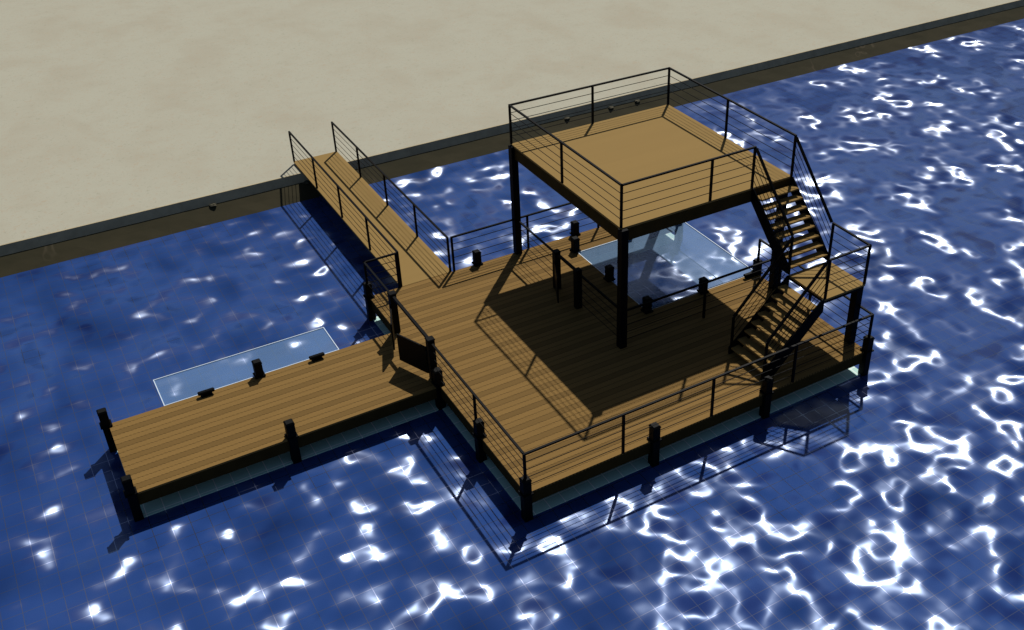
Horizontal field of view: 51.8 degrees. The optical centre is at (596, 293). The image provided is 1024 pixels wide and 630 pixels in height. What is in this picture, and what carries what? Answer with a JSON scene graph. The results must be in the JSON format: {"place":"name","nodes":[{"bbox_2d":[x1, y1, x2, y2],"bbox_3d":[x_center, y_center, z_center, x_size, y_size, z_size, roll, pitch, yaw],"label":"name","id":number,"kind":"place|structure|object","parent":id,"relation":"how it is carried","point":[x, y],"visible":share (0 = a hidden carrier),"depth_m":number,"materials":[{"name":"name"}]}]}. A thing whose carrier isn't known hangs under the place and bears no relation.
{"place":"outdoors","nodes":[
{"label":"outdoors","id":0,"kind":"place"},
{"bbox_2d":[0,0,1015,244],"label":"ground","id":1,"kind":"structure","parent":0,"point":[109,109],"depth_m":42.02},
{"bbox_2d":[294,152,451,286],"bbox_3d":[-7.045,-2.460,31.902,1.500,0.078,9.125,-19,37,-26],"label":"gangway","id":2,"kind":"object","parent":1,"relation":"on","point":[419,260],"visible":1,"depth_m":31.39,"materials":[{"name":"brown wood"}]},
{"bbox_2d":[288,131,401,285],"bbox_3d":[-7.671,-2.744,31.270,0.052,1.088,9.132,-19,37,-26],"label":"railing","id":3,"kind":"object","parent":2,"relation":"on","point":[345,194],"visible":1,"depth_m":30.89,"materials":[{"name":"black metal"}]},
{"bbox_2d":[331,121,450,271],"bbox_3d":[-6.437,-3.158,31.909,0.052,1.088,9.132,-19,37,-26],"label":"railing","id":4,"kind":"object","parent":2,"relation":"on","point":[413,208],"visible":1,"depth_m":31.31,"materials":[{"name":"black metal"}]},
{"bbox_2d":[0,0,1023,255],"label":"retaining wall","id":5,"kind":"structure","parent":1,"relation":"on","point":[208,200],"depth_m":36.83,"materials":[{"name":"stone"}]},
{"bbox_2d":[0,19,1023,629],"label":"water","id":6,"kind":"structure","parent":0,"point":[886,493],"depth_m":23.93,"materials":[{"name":"blue liquid"}]},
{"bbox_2d":[96,407,116,452],"bbox_3d":[-10.979,3.446,23.765,0.250,2.030,0.250,-19,37,-26],"label":"piling","id":7,"kind":"object","parent":6,"relation":"in","point":[105,423],"visible":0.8,"depth_m":23.37,"materials":[{"name":"black wood"}]},
{"bbox_2d":[120,474,143,521],"bbox_3d":[-9.617,4.619,21.941,0.250,2.030,0.250,-19,37,-26],"label":"piling","id":8,"kind":"object","parent":6,"relation":"in","point":[130,492],"visible":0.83,"depth_m":21.58,"materials":[{"name":"black wood"}]},
{"bbox_2d":[153,327,338,405],"bbox_3d":[-8.442,1.731,25.368,4.190,0.028,1.150,-19,37,-26],"label":"slip pane","id":9,"kind":"object","parent":6,"relation":"on","point":[154,380],"visible":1,"depth_m":25.49,"materials":[{"name":"clear glass"}]},
{"bbox_2d":[251,358,265,378],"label":"piling","id":10,"kind":"object","parent":6,"relation":"in","point":[258,373],"visible":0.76,"depth_m":24.80,"materials":[{"name":"black wood"}]},
{"bbox_2d":[110,333,437,517],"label":"finger pier","id":11,"kind":"structure","parent":6,"relation":"on","point":[181,452],"depth_m":23.73,"materials":[{"name":"brown wood"}]},
{"bbox_2d":[197,387,214,397],"bbox_3d":[-9.065,2.305,24.323,0.380,0.133,0.120,-19,37,-26],"label":"cleat","id":12,"kind":"object","parent":11,"relation":"on","point":[206,393],"visible":1,"depth_m":24.29,"materials":[{"name":"black metal"}]},
{"bbox_2d":[309,352,324,361],"bbox_3d":[-6.810,1.549,25.491,0.380,0.133,0.120,-19,37,-26],"label":"cleat","id":13,"kind":"object","parent":11,"relation":"on","point":[315,357],"visible":1,"depth_m":25.46,"materials":[{"name":"black metal"}]},
{"bbox_2d":[387,290,436,380],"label":"gate","id":14,"kind":"structure","parent":11,"relation":"on","point":[416,354],"depth_m":24.86,"materials":[{"name":"black metal"}]},
{"bbox_2d":[283,419,301,463],"bbox_3d":[-6.732,3.651,23.436,0.250,2.030,0.250,-19,37,-26],"label":"piling","id":15,"kind":"object","parent":6,"relation":"in","point":[291,435],"visible":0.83,"depth_m":23.07,"materials":[{"name":"black wood"}]},
{"bbox_2d":[362,281,375,320],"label":"piling","id":16,"kind":"object","parent":6,"relation":"in","point":[368,296],"visible":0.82,"depth_m":27.82,"materials":[{"name":"black wood"}]},
{"bbox_2d":[431,367,445,409],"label":"piling","id":17,"kind":"object","parent":6,"relation":"in","point":[437,383],"visible":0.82,"depth_m":24.62,"materials":[{"name":"black wood"}]},
{"bbox_2d":[471,249,482,266],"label":"piling","id":18,"kind":"object","parent":6,"relation":"in","point":[477,260],"visible":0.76,"depth_m":29.10,"materials":[{"name":"black metal"}]},
{"bbox_2d":[472,418,486,462],"bbox_3d":[-2.591,3.631,23.457,0.250,2.030,0.250,-19,37,-26],"label":"piling","id":19,"kind":"object","parent":6,"relation":"in","point":[479,435],"visible":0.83,"depth_m":23.08,"materials":[{"name":"black metal"}]},
{"bbox_2d":[518,475,533,522],"bbox_3d":[-1.462,4.621,21.919,0.250,2.030,0.250,-19,37,-26],"label":"piling","id":20,"kind":"object","parent":6,"relation":"in","point":[525,492],"visible":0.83,"depth_m":21.58,"materials":[{"name":"black metal"}]},
{"bbox_2d":[569,220,580,236],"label":"piling","id":21,"kind":"object","parent":6,"relation":"in","point":[574,229],"visible":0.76,"depth_m":30.50,"materials":[{"name":"black metal"}]},
{"bbox_2d":[570,236,580,252],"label":"piling","id":22,"kind":"object","parent":6,"relation":"in","point":[575,244],"visible":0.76,"depth_m":29.71,"materials":[{"name":"black metal"}]},
{"bbox_2d":[603,264,615,281],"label":"piling","id":23,"kind":"object","parent":6,"relation":"in","point":[609,272],"visible":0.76,"depth_m":28.41,"materials":[{"name":"black metal"}]},
{"bbox_2d":[370,225,863,515],"bbox_3d":[0.286,1.172,27.109,9.520,1.000,8.770,-19,37,-26],"label":"floating dock","id":24,"kind":"object","parent":6,"relation":"on","point":[533,362],"visible":0.73,"depth_m":25.48,"materials":[{"name":"brown wood"}]},
{"bbox_2d":[363,252,400,316],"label":"railing","id":25,"kind":"object","parent":24,"relation":"on","point":[365,265],"visible":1,"depth_m":27.46,"materials":[{"name":"black metal"}]},
{"bbox_2d":[431,342,523,477],"bbox_3d":[-2.652,2.627,22.926,0.052,1.088,4.518,-19,37,-26],"label":"railing","id":26,"kind":"object","parent":24,"relation":"on","point":[475,397],"visible":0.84,"depth_m":22.69,"materials":[{"name":"black metal"}]},
{"bbox_2d":[450,202,599,270],"bbox_3d":[-0.729,-1.880,29.913,7.077,1.088,0.912,-19,37,-26],"label":"railing","id":27,"kind":"object","parent":24,"relation":"on","point":[492,225],"visible":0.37,"depth_m":29.37,"materials":[{"name":"black metal"}]},
{"bbox_2d":[552,249,582,308],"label":"gate","id":28,"kind":"structure","parent":24,"relation":"on","point":[557,257],"depth_m":27.28,"materials":[{"name":"black metal"}]},
{"bbox_2d":[518,221,552,277],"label":"railing","id":29,"kind":"object","parent":28,"relation":"attached to","point":[536,236],"visible":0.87,"depth_m":28.57,"materials":[{"name":"black metal"}]},
{"bbox_2d":[508,105,790,348],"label":"raised platform","id":30,"kind":"structure","parent":24,"relation":"on","point":[638,145],"depth_m":26.76,"materials":[{"name":"brown wood"}]},
{"bbox_2d":[508,67,796,227],"bbox_3d":[1.302,-3.952,26.912,5.152,1.118,5.472,-19,37,-26],"label":"railing","id":31,"kind":"object","parent":30,"relation":"on","point":[562,143],"visible":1,"depth_m":26.36,"materials":[{"name":"black metal"}]},
{"bbox_2d":[578,222,751,308],"bbox_3d":[1.921,-0.863,29.368,3.645,0.028,3.540,-19,37,-26],"label":"slip pane","id":32,"kind":"object","parent":24,"relation":"on","point":[692,228],"visible":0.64,"depth_m":29.85,"materials":[{"name":"clear glass"}]},
{"bbox_2d":[579,257,781,338],"bbox_3d":[2.213,-0.294,27.445,5.040,1.088,2.070,-19,37,-26],"label":"railing","id":33,"kind":"object","parent":24,"relation":"on","point":[674,293],"visible":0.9,"depth_m":26.50,"materials":[{"name":"black metal"}]},
{"bbox_2d":[522,313,873,483],"bbox_3d":[2.586,2.312,23.403,9.567,1.088,0.052,-19,37,-26],"label":"railing","id":34,"kind":"object","parent":24,"relation":"on","point":[713,392],"visible":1,"depth_m":23.03,"materials":[{"name":"black metal"}]},
{"bbox_2d":[743,271,755,278],"bbox_3d":[4.168,-0.503,28.649,0.380,0.133,0.120,-19,37,-26],"label":"cleat","id":35,"kind":"object","parent":24,"relation":"on","point":[749,276],"visible":0.91,"depth_m":28.62,"materials":[{"name":"black metal"}]},
{"bbox_2d":[728,275,824,379],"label":"staircase","id":36,"kind":"structure","parent":24,"relation":"on","point":[741,340],"depth_m":25.15,"materials":[{"name":"brown wood"}]},
{"bbox_2d":[730,237,793,346],"bbox_3d":[3.969,-0.012,25.283,1.666,2.619,0.055,-19,37,-26],"label":"handrail","id":37,"kind":"object","parent":36,"relation":"attached to","point":[764,275],"visible":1,"depth_m":25.12,"materials":[{"name":"black metal"}]},
{"bbox_2d":[763,260,829,373],"bbox_3d":[4.625,0.564,24.389,1.666,2.619,0.055,-19,37,-26],"label":"handrail","id":38,"kind":"object","parent":36,"relation":"attached to","point":[796,303],"visible":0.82,"depth_m":24.22,"materials":[{"name":"black metal"}]},
{"bbox_2d":[757,239,871,338],"bbox_3d":[5.507,-0.034,27.035,0.052,1.088,4.280,-19,37,-26],"label":"railing","id":39,"kind":"object","parent":24,"relation":"on","point":[801,267],"visible":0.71,"depth_m":27.02,"materials":[{"name":"black metal"}]},
{"bbox_2d":[789,262,864,343],"bbox_3d":[5.564,0.379,25.832,1.290,1.697,1.290,-19,37,-26],"label":"stair landing","id":40,"kind":"object","parent":24,"relation":"on","point":[802,279],"visible":0.78,"depth_m":25.41,"materials":[{"name":"brown wood"}]},
{"bbox_2d":[751,176,827,274],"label":"staircase","id":41,"kind":"structure","parent":40,"relation":"on","point":[806,218],"depth_m":25.91,"materials":[{"name":"brown wood"}]},
{"bbox_2d":[754,148,793,268],"bbox_3d":[4.259,-2.046,25.364,0.055,2.589,1.616,-19,37,-26],"label":"handrail","id":42,"kind":"object","parent":41,"relation":"attached to","point":[777,199],"visible":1,"depth_m":25.19,"materials":[{"name":"black metal"}]},
{"bbox_2d":[793,137,832,252],"bbox_3d":[5.318,-2.431,25.905,0.055,2.530,1.600,-19,37,-26],"label":"handrail","id":43,"kind":"object","parent":41,"relation":"attached to","point":[814,179],"visible":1,"depth_m":25.74,"materials":[{"name":"black metal"}]},
{"bbox_2d":[823,222,871,298],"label":"railing","id":44,"kind":"object","parent":40,"relation":"on","point":[868,246],"visible":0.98,"depth_m":24.80,"materials":[{"name":"black metal"}]},
{"bbox_2d":[628,239,633,257],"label":"piling","id":45,"kind":"object","parent":6,"relation":"in","point":[631,248],"visible":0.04,"depth_m":30.79,"materials":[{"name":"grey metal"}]},
{"bbox_2d":[640,295,652,313],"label":"piling","id":46,"kind":"object","parent":6,"relation":"in","point":[647,298],"visible":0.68,"depth_m":27.11,"materials":[{"name":"black wood"}]},
{"bbox_2d":[647,422,661,467],"bbox_3d":[1.262,3.708,23.329,0.250,2.030,0.250,-19,37,-26],"label":"piling","id":47,"kind":"object","parent":6,"relation":"in","point":[654,438],"visible":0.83,"depth_m":22.97,"materials":[{"name":"black wood"}]},
{"bbox_2d":[674,223,682,241],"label":"piling","id":48,"kind":"object","parent":6,"relation":"in","point":[678,236],"visible":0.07,"depth_m":31.61,"materials":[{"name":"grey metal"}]},
{"bbox_2d":[697,276,708,294],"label":"piling","id":49,"kind":"object","parent":6,"relation":"in","point":[701,280],"visible":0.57,"depth_m":27.87,"materials":[{"name":"black wood"}]},
{"bbox_2d":[752,258,762,275],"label":"piling","id":50,"kind":"object","parent":6,"relation":"in","point":[756,268],"visible":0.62,"depth_m":28.68,"materials":[{"name":"black wood"}]},
{"bbox_2d":[759,375,773,418],"bbox_3d":[3.951,2.806,24.722,0.250,2.030,0.250,-19,37,-26],"label":"piling","id":51,"kind":"object","parent":6,"relation":"in","point":[766,391],"visible":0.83,"depth_m":24.36,"materials":[{"name":"black wood"}]},
{"bbox_2d":[858,335,874,375],"bbox_3d":[6.640,1.904,26.115,0.250,2.030,0.250,-19,37,-26],"label":"piling","id":52,"kind":"object","parent":6,"relation":"in","point":[867,350],"visible":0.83,"depth_m":25.77,"materials":[{"name":"black wood"}]},
{"bbox_2d":[0,6,1023,277],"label":"bank","id":53,"kind":"structure","parent":0,"point":[50,254],"depth_m":36.37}
]}

